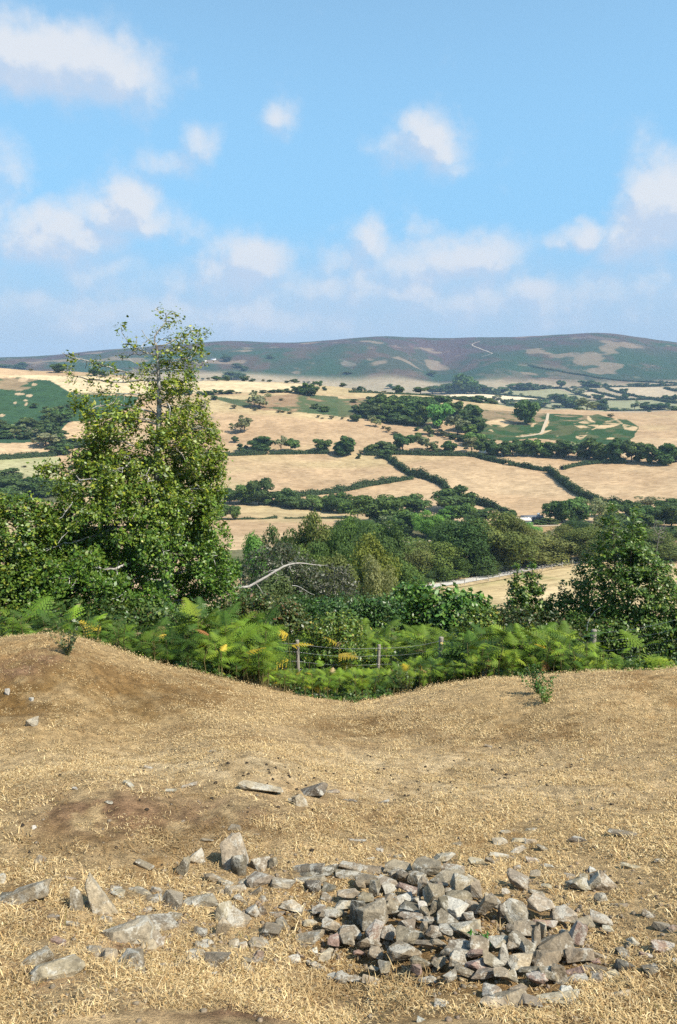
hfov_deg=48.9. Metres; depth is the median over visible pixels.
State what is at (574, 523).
tree
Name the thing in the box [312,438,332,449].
tree
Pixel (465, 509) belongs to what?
tree
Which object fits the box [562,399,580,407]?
tree
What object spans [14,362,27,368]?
tree
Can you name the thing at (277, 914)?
stone
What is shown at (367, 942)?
stone
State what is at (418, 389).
tree
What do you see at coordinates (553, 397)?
tree
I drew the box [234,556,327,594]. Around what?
fallen branch
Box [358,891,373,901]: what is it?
stone
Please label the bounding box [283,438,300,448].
tree
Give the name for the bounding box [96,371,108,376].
bush
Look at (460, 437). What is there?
bush
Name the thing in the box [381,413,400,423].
bush
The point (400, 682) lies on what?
sprig
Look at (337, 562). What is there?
tree
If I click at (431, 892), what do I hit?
stone
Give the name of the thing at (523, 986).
stone
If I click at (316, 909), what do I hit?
stone
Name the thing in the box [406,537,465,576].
tree
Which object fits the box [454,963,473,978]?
stone
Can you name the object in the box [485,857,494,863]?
stone
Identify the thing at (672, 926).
stone
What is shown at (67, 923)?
stone
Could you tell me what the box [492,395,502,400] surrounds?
tree
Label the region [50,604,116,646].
bracken fern
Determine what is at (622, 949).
stone
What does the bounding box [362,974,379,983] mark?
stone
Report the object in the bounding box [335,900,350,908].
stone
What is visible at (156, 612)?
bramble bush
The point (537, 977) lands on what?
stone
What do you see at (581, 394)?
hedge
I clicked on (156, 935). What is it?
stone
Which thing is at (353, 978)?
stone
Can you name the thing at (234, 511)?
tree
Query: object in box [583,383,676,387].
hedge
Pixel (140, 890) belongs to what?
stone
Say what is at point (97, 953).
stone
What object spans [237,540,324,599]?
dead scrub
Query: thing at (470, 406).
tree
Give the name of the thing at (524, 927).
stone
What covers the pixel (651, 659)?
bracken fern
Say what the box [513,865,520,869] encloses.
stone
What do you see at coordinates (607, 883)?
stone
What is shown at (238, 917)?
stone
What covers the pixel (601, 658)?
bracken fern
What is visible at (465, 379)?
tree
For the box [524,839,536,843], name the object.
stone
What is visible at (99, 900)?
stone
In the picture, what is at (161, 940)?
stone
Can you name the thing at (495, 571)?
bush
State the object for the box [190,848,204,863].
stone
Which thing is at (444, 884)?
stone
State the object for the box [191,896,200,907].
stone
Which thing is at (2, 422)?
bush
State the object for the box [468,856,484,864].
stone
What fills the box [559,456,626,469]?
hedge
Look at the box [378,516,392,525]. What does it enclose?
tree
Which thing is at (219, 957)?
stone
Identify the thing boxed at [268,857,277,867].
stone
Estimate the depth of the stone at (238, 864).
3.89 m
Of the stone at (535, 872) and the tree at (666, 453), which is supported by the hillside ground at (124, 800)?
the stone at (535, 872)
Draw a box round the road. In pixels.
[426,558,605,587]
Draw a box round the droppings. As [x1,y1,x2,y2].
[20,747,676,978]
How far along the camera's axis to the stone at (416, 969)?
2.88 m
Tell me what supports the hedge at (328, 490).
on the valley and hills
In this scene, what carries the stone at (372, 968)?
on the hillside ground at (124, 800)
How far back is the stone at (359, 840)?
4.39 m
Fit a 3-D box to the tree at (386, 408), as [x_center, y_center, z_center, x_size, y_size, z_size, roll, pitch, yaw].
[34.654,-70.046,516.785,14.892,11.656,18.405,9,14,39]
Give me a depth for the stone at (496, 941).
2.96 m
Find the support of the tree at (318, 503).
on the valley and hills
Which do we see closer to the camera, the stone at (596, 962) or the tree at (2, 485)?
the stone at (596, 962)
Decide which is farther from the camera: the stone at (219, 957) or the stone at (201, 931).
the stone at (201, 931)
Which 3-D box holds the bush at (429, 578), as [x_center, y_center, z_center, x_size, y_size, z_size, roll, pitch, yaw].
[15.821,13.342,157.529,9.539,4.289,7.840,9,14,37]
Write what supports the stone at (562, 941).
on the hillside ground at (124, 800)
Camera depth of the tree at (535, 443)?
421.68 m
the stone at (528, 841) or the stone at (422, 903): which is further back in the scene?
the stone at (528, 841)
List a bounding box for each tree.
[0,476,13,487]
[0,490,26,503]
[2,477,37,491]
[5,302,245,633]
[8,429,21,437]
[11,424,26,429]
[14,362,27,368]
[20,476,43,492]
[24,427,38,436]
[29,478,60,495]
[30,433,61,446]
[45,414,65,424]
[49,363,66,372]
[51,408,74,421]
[58,438,77,446]
[88,368,99,375]
[219,504,229,516]
[220,354,231,361]
[227,506,240,518]
[228,415,253,432]
[235,484,260,504]
[238,376,249,380]
[238,418,249,432]
[245,477,274,504]
[247,392,271,407]
[247,397,256,406]
[247,436,274,450]
[257,524,288,559]
[272,487,300,505]
[273,527,305,573]
[274,435,287,450]
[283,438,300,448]
[285,508,332,587]
[290,386,301,392]
[297,383,309,394]
[304,495,327,509]
[305,384,319,395]
[306,526,358,580]
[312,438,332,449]
[314,381,322,387]
[315,517,362,546]
[322,494,334,511]
[327,492,351,510]
[332,435,355,455]
[333,513,382,582]
[337,500,358,515]
[350,414,361,420]
[350,494,405,522]
[352,519,413,572]
[355,518,373,524]
[358,553,398,638]
[366,393,400,404]
[368,416,381,426]
[378,449,393,455]
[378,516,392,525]
[380,403,396,416]
[387,403,407,420]
[387,510,417,535]
[388,508,406,515]
[391,385,404,392]
[392,395,408,403]
[392,433,415,450]
[396,493,432,511]
[397,401,423,416]
[398,538,435,571]
[406,395,422,401]
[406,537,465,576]
[409,398,430,405]
[411,405,428,425]
[411,509,444,537]
[412,387,430,393]
[416,434,438,450]
[423,515,497,575]
[424,402,455,427]
[425,395,452,403]
[426,398,440,406]
[430,484,477,506]
[430,519,454,533]
[433,385,447,393]
[436,505,461,520]
[439,383,459,393]
[440,440,457,450]
[444,414,470,434]
[445,401,463,416]
[448,380,465,393]
[452,373,478,392]
[452,502,476,518]
[455,424,477,433]
[458,407,486,431]
[460,403,479,414]
[462,432,486,442]
[462,437,477,450]
[462,511,541,569]
[462,513,484,521]
[463,381,481,393]
[473,440,489,453]
[485,439,498,455]
[488,517,534,568]
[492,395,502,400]
[496,441,513,455]
[501,439,522,455]
[505,510,517,515]
[512,399,541,423]
[515,439,534,455]
[516,382,532,389]
[521,522,543,531]
[527,439,544,456]
[534,442,553,456]
[541,500,561,518]
[547,393,567,401]
[549,440,570,457]
[551,501,576,522]
[556,380,565,386]
[556,396,575,404]
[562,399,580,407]
[562,441,578,457]
[564,496,596,521]
[565,517,591,531]
[567,442,587,458]
[571,387,584,393]
[571,437,602,459]
[573,398,599,409]
[577,380,593,386]
[583,497,608,517]
[589,442,612,459]
[591,394,604,399]
[591,515,615,528]
[596,399,608,409]
[599,501,623,514]
[603,438,626,459]
[619,499,642,514]
[621,440,645,461]
[624,513,663,528]
[629,505,670,519]
[630,400,639,408]
[632,449,644,461]
[634,496,663,505]
[639,402,651,408]
[639,443,656,462]
[646,527,674,534]
[651,443,676,464]
[652,501,676,525]
[653,520,666,558]
[654,498,676,506]
[658,402,670,409]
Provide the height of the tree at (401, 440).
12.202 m
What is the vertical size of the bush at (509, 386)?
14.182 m
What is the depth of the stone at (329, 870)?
3.87 m
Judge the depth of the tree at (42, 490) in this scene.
327.46 m
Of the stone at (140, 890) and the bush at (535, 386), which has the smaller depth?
the stone at (140, 890)
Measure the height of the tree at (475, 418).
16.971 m
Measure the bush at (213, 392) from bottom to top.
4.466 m
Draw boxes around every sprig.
[393,661,417,692]
[537,679,553,703]
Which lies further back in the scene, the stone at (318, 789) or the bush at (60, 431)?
the bush at (60, 431)
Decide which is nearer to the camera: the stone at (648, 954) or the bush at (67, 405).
the stone at (648, 954)
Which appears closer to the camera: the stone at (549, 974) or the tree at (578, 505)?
the stone at (549, 974)
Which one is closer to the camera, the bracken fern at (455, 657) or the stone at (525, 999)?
the stone at (525, 999)
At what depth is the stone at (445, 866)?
3.84 m
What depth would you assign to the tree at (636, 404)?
1006.95 m
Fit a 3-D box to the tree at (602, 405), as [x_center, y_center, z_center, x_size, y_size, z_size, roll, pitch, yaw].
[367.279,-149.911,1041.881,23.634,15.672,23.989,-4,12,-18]
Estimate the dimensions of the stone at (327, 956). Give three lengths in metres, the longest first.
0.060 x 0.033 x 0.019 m
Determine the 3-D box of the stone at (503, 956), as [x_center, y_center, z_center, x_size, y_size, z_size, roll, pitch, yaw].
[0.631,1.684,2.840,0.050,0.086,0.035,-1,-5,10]
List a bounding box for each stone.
[0,873,5,883]
[0,892,13,903]
[1,878,51,904]
[4,688,9,694]
[20,946,53,966]
[26,716,38,726]
[30,954,85,983]
[33,855,46,863]
[46,914,59,919]
[50,935,65,945]
[65,921,79,926]
[70,886,83,910]
[85,872,118,914]
[86,945,102,956]
[100,915,111,921]
[101,915,155,943]
[101,948,117,962]
[110,885,122,890]
[111,887,124,898]
[117,948,144,972]
[122,780,133,787]
[128,886,151,895]
[134,858,153,869]
[135,913,178,930]
[139,906,151,913]
[140,938,156,950]
[146,893,162,902]
[150,887,162,893]
[151,929,165,942]
[155,936,164,946]
[162,889,182,910]
[164,789,176,792]
[168,912,182,919]
[175,855,189,875]
[181,781,197,788]
[182,893,218,906]
[185,948,204,954]
[186,954,198,959]
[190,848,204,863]
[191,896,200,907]
[194,926,207,937]
[194,941,209,947]
[201,939,212,944]
[203,873,222,881]
[204,952,231,967]
[213,901,231,921]
[215,917,231,935]
[219,832,248,869]
[219,878,233,884]
[224,885,231,894]
[227,905,251,926]
[228,824,241,830]
[228,938,238,947]
[230,854,246,875]
[231,884,246,890]
[233,893,244,902]
[237,962,252,971]
[238,780,282,792]
[238,941,247,949]
[242,957,252,963]
[245,871,273,887]
[245,904,259,917]
[248,936,269,948]
[250,856,269,871]
[251,886,261,894]
[252,950,263,961]
[259,905,266,914]
[260,922,282,937]
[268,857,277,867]
[269,911,284,916]
[270,877,295,888]
[275,916,289,929]
[279,899,304,912]
[288,954,300,962]
[291,794,307,806]
[292,863,324,873]
[294,875,326,882]
[296,929,324,944]
[299,864,337,876]
[300,782,327,795]
[303,919,317,926]
[305,880,320,892]
[306,960,326,970]
[311,904,325,913]
[318,953,330,961]
[319,908,336,918]
[319,948,333,955]
[320,892,332,902]
[321,916,339,931]
[322,882,335,891]
[326,789,339,792]
[326,906,343,917]
[327,933,340,946]
[327,972,335,979]
[334,970,348,983]
[335,869,360,878]
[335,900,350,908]
[337,888,359,897]
[338,861,363,870]
[338,925,361,939]
[339,932,354,945]
[347,975,361,982]
[349,838,365,842]
[349,900,365,924]
[353,949,365,954]
[354,879,365,887]
[355,873,377,884]
[355,898,387,930]
[356,937,381,946]
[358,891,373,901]
[362,865,388,874]
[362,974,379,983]
[366,919,384,940]
[367,946,383,959]
[367,965,379,972]
[368,879,380,895]
[377,874,398,888]
[378,959,390,972]
[381,924,395,939]
[382,883,396,893]
[383,859,411,871]
[384,893,395,900]
[386,898,399,914]
[387,868,400,878]
[387,940,421,960]
[394,895,403,904]
[395,891,412,900]
[396,869,408,881]
[396,882,416,893]
[396,925,423,943]
[398,911,422,918]
[398,918,415,928]
[399,901,418,912]
[407,870,427,885]
[410,955,432,967]
[410,964,421,975]
[411,895,420,902]
[411,916,423,920]
[412,856,441,875]
[415,940,433,948]
[416,1016,424,1021]
[417,876,430,896]
[418,901,426,906]
[418,975,436,982]
[419,906,429,915]
[420,921,427,931]
[422,883,444,905]
[423,916,435,923]
[426,925,443,938]
[430,865,464,884]
[430,899,436,914]
[430,938,446,947]
[431,956,445,968]
[434,852,455,861]
[434,998,448,1006]
[436,881,447,887]
[436,896,447,912]
[436,908,457,924]
[438,923,452,935]
[440,946,469,957]
[441,863,464,870]
[443,895,468,919]
[443,969,456,982]
[445,887,454,891]
[446,890,472,901]
[448,939,469,948]
[449,919,481,936]
[449,949,466,966]
[450,872,473,892]
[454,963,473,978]
[461,911,474,920]
[465,899,479,913]
[465,958,487,969]
[467,935,489,950]
[467,949,483,957]
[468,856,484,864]
[470,880,481,898]
[471,967,494,979]
[476,895,497,914]
[479,996,511,1008]
[482,659,496,677]
[482,950,503,967]
[482,983,501,996]
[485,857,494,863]
[488,893,500,909]
[488,934,507,947]
[489,852,508,856]
[491,988,526,1007]
[492,837,507,844]
[493,966,508,978]
[497,903,507,918]
[497,943,508,965]
[500,830,510,833]
[501,888,509,893]
[503,898,527,923]
[504,968,517,982]
[506,923,513,931]
[506,941,516,949]
[507,868,529,890]
[508,930,528,949]
[508,952,532,971]
[508,983,527,990]
[511,845,525,852]
[512,838,525,841]
[512,919,535,935]
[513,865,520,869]
[518,966,539,972]
[518,993,542,1009]
[520,940,536,952]
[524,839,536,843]
[525,856,538,862]
[526,971,548,983]
[527,889,544,895]
[527,892,554,911]
[530,869,540,875]
[531,924,540,949]
[531,949,561,965]
[533,919,557,927]
[536,844,547,850]
[536,921,546,937]
[536,966,558,981]
[536,989,579,1003]
[538,931,574,957]
[541,883,551,888]
[544,863,554,867]
[549,904,577,922]
[551,963,568,984]
[559,985,577,998]
[563,872,574,878]
[565,875,590,890]
[565,948,595,962]
[566,966,587,974]
[567,973,588,983]
[568,836,587,842]
[568,920,587,945]
[570,915,594,927]
[583,962,607,970]
[588,866,595,872]
[588,870,600,890]
[589,870,617,890]
[589,958,600,964]
[590,909,612,925]
[590,971,603,982]
[593,892,607,901]
[594,952,606,958]
[602,925,613,931]
[604,969,619,980]
[606,989,628,996]
[607,828,637,836]
[611,903,626,908]
[614,958,634,971]
[615,946,630,958]
[620,862,641,868]
[626,937,639,946]
[639,951,652,957]
[640,963,660,974]
[641,908,654,917]
[651,921,670,931]
[651,939,674,952]
[668,924,676,930]
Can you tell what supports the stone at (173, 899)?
on the hillside ground at (124, 800)
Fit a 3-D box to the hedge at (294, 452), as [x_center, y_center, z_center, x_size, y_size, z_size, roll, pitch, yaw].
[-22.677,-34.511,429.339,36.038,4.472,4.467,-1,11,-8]
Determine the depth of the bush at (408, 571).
97.48 m
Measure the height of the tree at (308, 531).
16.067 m
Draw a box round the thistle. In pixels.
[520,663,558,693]
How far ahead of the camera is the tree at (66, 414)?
468.52 m
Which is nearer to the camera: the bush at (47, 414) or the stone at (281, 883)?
the stone at (281, 883)
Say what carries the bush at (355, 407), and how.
on the valley and hills
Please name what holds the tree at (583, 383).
on the valley and hills
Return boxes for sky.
[0,0,676,356]
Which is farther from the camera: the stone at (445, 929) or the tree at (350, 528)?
the tree at (350, 528)
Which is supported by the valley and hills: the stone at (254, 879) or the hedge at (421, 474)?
the hedge at (421, 474)
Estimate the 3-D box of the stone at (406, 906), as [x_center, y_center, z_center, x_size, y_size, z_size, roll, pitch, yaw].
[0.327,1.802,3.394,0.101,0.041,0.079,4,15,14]
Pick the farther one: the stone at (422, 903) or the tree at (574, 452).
the tree at (574, 452)
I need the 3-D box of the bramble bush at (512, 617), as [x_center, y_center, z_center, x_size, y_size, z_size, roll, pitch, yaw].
[4.613,3.320,17.967,2.758,2.425,1.766,0,11,0]
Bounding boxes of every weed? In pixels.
[343,690,364,702]
[467,929,490,945]
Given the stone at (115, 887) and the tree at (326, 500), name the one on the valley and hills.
the tree at (326, 500)
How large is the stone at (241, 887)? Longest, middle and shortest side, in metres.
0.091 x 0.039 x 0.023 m
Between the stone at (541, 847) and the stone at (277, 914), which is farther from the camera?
the stone at (541, 847)
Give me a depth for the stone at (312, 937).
3.27 m
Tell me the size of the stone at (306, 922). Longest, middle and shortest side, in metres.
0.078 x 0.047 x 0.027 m
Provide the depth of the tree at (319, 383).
638.04 m
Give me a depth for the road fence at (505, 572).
160.63 m
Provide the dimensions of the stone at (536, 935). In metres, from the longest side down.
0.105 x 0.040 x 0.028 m
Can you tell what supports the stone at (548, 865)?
on the hillside ground at (124, 800)
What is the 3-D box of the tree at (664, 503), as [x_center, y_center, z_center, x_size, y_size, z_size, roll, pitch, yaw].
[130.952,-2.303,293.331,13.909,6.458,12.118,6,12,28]
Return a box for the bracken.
[0,596,674,700]
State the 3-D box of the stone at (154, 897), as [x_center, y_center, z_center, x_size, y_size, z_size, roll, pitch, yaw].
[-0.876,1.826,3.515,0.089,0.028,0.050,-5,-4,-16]
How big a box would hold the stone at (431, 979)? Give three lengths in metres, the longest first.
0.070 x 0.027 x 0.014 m
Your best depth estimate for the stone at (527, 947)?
2.91 m
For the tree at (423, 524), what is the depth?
231.64 m
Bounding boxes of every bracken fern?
[3,596,59,635]
[7,598,62,636]
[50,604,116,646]
[81,613,107,639]
[81,620,100,635]
[97,620,138,646]
[109,620,162,653]
[138,617,172,664]
[276,631,314,668]
[310,660,335,677]
[325,637,358,670]
[388,661,400,690]
[413,657,428,678]
[446,644,461,664]
[549,641,583,668]
[584,646,621,669]
[590,654,598,669]
[608,648,636,670]
[619,629,674,669]
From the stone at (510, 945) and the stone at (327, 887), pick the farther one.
the stone at (327, 887)
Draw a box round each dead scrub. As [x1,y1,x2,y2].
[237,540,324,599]
[311,561,358,600]
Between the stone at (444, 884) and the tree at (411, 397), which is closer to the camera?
the stone at (444, 884)
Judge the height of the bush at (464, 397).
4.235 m
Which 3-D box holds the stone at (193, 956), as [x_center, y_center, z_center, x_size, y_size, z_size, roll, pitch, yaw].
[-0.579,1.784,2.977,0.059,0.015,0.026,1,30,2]
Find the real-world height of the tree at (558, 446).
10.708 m
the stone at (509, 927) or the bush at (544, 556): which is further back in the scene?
the bush at (544, 556)
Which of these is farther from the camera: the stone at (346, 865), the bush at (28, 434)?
the bush at (28, 434)
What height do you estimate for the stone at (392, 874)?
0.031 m
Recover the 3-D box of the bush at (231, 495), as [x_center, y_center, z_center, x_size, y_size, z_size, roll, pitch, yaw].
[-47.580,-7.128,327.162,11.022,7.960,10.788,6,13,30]
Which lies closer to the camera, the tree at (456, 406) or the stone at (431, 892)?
the stone at (431, 892)
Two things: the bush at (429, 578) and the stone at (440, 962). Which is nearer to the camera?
the stone at (440, 962)
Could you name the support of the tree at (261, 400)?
on the valley and hills
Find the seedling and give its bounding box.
[49,626,77,654]
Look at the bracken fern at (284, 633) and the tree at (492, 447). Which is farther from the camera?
the tree at (492, 447)
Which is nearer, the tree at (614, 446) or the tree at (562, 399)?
the tree at (614, 446)
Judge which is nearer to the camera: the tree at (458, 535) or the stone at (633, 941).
the stone at (633, 941)
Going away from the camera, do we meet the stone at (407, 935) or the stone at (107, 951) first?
the stone at (107, 951)
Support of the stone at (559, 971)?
on the hillside ground at (124, 800)
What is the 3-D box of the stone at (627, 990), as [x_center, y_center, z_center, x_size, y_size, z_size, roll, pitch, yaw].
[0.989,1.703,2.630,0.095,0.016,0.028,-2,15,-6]
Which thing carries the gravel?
on the hillside ground at (124, 800)
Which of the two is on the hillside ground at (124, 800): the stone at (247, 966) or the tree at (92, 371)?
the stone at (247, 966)
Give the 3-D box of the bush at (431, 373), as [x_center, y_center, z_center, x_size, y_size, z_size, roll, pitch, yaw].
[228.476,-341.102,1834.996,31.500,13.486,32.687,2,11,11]
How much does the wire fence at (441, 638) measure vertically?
3.325 m
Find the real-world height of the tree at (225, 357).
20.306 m
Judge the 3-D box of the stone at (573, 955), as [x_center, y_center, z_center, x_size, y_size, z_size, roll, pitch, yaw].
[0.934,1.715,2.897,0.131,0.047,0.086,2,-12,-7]
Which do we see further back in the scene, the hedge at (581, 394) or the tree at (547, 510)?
the hedge at (581, 394)
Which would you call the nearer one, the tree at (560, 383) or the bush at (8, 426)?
the bush at (8, 426)
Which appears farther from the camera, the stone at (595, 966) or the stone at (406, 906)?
the stone at (406, 906)
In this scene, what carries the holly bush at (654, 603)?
on the hillside ground at (124, 800)
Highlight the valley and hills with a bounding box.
[0,333,676,654]
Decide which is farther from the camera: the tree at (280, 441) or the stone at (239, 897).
the tree at (280, 441)
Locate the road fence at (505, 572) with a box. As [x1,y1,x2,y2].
[429,557,605,585]
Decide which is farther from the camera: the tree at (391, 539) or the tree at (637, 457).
the tree at (637, 457)
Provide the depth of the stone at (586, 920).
3.19 m
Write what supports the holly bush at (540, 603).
on the hillside ground at (124, 800)
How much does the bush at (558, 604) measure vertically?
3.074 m
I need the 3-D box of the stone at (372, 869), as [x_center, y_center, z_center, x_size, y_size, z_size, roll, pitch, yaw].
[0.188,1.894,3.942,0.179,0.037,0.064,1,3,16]
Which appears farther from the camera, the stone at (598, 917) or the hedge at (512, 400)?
the hedge at (512, 400)
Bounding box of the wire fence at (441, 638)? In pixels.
[278,620,674,671]
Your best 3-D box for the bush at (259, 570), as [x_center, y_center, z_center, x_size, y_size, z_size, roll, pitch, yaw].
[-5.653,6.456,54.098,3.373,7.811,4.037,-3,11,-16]
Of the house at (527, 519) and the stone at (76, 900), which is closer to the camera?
the stone at (76, 900)
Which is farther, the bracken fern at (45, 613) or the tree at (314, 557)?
the tree at (314, 557)
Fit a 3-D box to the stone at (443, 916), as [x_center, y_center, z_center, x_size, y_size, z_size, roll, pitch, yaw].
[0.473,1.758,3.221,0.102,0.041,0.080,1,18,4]
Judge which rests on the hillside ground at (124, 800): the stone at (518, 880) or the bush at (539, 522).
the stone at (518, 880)
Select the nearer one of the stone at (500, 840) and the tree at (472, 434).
the stone at (500, 840)
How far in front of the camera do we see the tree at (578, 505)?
273.31 m
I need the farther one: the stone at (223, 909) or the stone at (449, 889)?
the stone at (449, 889)
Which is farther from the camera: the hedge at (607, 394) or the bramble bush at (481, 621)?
the hedge at (607, 394)
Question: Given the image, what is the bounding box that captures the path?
[520,413,548,436]
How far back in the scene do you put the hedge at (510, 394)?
1311.02 m
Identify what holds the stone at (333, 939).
on the hillside ground at (124, 800)
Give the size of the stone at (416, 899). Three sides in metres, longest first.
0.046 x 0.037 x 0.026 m
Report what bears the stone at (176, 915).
on the hillside ground at (124, 800)
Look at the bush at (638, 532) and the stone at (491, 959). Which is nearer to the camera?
the stone at (491, 959)
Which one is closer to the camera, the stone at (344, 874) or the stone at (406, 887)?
the stone at (406, 887)
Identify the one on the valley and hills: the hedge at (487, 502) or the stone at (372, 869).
the hedge at (487, 502)
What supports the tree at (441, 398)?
on the valley and hills
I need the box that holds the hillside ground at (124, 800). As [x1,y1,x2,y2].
[0,634,676,1023]
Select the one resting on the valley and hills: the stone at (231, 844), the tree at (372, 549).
the tree at (372, 549)
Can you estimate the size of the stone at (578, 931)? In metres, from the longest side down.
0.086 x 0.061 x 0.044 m
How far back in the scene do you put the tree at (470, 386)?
1386.06 m
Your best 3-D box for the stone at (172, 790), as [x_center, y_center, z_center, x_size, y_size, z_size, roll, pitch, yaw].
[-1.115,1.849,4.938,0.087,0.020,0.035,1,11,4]
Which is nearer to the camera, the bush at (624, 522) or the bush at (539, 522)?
the bush at (624, 522)
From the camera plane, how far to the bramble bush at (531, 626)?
14.77 m
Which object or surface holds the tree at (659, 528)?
on the valley and hills
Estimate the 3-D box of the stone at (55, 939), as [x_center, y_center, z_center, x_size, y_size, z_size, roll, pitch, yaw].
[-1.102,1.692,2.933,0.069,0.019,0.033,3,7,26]
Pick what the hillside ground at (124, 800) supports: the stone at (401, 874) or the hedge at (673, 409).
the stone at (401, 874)
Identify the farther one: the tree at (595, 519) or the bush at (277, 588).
the tree at (595, 519)
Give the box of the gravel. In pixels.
[0,792,676,1022]
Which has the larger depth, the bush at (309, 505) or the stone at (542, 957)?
the bush at (309, 505)
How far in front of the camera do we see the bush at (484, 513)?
291.83 m
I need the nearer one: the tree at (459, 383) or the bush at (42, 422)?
the bush at (42, 422)
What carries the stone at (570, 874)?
on the hillside ground at (124, 800)
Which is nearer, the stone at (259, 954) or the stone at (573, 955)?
the stone at (573, 955)
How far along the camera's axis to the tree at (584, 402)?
639.99 m
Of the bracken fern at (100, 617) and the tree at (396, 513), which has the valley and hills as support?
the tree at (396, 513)
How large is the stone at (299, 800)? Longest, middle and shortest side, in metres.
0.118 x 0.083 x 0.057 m
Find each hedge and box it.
[0,451,56,459]
[200,448,266,455]
[213,515,278,519]
[269,448,329,454]
[284,516,345,518]
[293,485,340,496]
[336,475,414,491]
[348,390,449,397]
[364,450,391,455]
[379,452,450,488]
[392,448,467,455]
[448,397,508,406]
[465,451,506,463]
[473,496,509,512]
[482,392,549,398]
[501,398,550,401]
[506,458,550,471]
[508,405,605,410]
[511,386,566,390]
[527,364,676,383]
[546,466,622,504]
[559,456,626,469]
[566,388,590,397]
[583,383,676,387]
[583,387,620,398]
[601,397,676,399]
[605,386,676,403]
[606,408,676,411]
[663,387,676,391]
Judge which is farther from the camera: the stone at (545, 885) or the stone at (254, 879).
the stone at (254, 879)
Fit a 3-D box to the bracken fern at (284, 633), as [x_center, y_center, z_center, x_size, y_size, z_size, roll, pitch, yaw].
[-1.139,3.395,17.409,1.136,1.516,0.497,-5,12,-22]
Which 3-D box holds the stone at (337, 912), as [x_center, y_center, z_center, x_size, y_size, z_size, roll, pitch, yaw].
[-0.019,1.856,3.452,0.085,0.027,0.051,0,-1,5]
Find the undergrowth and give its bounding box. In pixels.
[173,621,676,700]
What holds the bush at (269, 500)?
on the valley and hills
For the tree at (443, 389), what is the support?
on the valley and hills
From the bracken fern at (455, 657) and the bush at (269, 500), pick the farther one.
the bush at (269, 500)
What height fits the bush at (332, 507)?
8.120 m
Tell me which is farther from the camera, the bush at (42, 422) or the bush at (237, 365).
the bush at (237, 365)
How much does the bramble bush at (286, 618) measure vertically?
2.355 m
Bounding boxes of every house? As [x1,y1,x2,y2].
[516,518,531,522]
[519,513,543,521]
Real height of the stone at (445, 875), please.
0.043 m
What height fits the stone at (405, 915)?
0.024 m
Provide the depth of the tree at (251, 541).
76.08 m
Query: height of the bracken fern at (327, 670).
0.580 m
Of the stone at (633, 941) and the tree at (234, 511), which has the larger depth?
the tree at (234, 511)
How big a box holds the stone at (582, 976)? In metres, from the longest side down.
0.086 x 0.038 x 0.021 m
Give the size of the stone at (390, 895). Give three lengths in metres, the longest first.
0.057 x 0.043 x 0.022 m
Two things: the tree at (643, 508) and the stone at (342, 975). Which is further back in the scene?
the tree at (643, 508)
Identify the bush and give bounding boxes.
[0,419,6,427]
[0,424,17,429]
[0,430,13,438]
[0,468,23,478]
[0,487,14,492]
[0,490,75,634]
[9,589,212,645]
[14,417,33,426]
[15,429,33,438]
[25,419,38,426]
[32,425,50,433]
[37,419,49,425]
[39,408,58,412]
[40,412,50,418]
[43,422,60,433]
[43,446,59,453]
[47,433,66,446]
[52,430,69,438]
[53,406,65,409]
[54,443,74,454]
[64,404,77,414]
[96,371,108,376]
[207,389,217,394]
[211,376,221,380]
[212,587,312,641]
[221,487,238,503]
[222,371,238,378]
[223,390,234,393]
[230,372,245,378]
[231,363,243,367]
[231,436,238,441]
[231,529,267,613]
[234,493,252,503]
[237,443,248,450]
[241,573,316,614]
[243,548,282,616]
[261,491,278,504]
[269,589,407,634]
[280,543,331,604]
[282,493,309,508]
[296,499,312,509]
[304,609,371,669]
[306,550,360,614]
[319,405,330,411]
[327,495,346,512]
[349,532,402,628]
[351,402,366,411]
[356,404,369,411]
[362,403,382,415]
[366,442,381,450]
[374,441,387,451]
[374,514,391,524]
[375,415,386,421]
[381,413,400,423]
[382,442,398,450]
[382,576,498,638]
[390,558,427,596]
[396,415,413,424]
[406,419,416,424]
[413,432,421,440]
[417,568,437,584]
[423,425,434,434]
[424,550,472,582]
[426,371,436,375]
[427,386,440,393]
[428,445,439,451]
[446,433,455,439]
[449,600,504,644]
[456,435,465,440]
[458,396,471,399]
[460,555,506,576]
[469,395,486,400]
[472,508,494,517]
[473,384,486,393]
[480,387,492,392]
[480,602,588,643]
[484,398,497,402]
[485,387,500,392]
[497,387,510,392]
[504,561,533,623]
[505,528,578,566]
[506,383,521,389]
[510,616,554,641]
[523,558,555,627]
[531,384,542,388]
[532,400,550,405]
[533,520,547,524]
[539,579,585,628]
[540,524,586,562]
[541,517,559,524]
[552,602,676,669]
[560,525,610,561]
[567,500,676,656]
[586,382,602,385]
[591,525,623,557]
[602,511,625,522]
[616,519,646,528]
[618,504,656,597]
[619,527,668,555]
[644,530,676,561]
[647,403,663,409]
[666,526,676,539]
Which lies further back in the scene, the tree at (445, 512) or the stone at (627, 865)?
the tree at (445, 512)
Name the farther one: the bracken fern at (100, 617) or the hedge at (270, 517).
the hedge at (270, 517)
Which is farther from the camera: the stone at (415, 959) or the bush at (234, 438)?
the bush at (234, 438)
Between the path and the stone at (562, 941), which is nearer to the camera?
the stone at (562, 941)
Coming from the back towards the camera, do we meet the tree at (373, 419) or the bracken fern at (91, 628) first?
the tree at (373, 419)
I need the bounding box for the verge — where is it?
[427,554,624,589]
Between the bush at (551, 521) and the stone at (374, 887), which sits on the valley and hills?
the bush at (551, 521)
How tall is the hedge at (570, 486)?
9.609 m

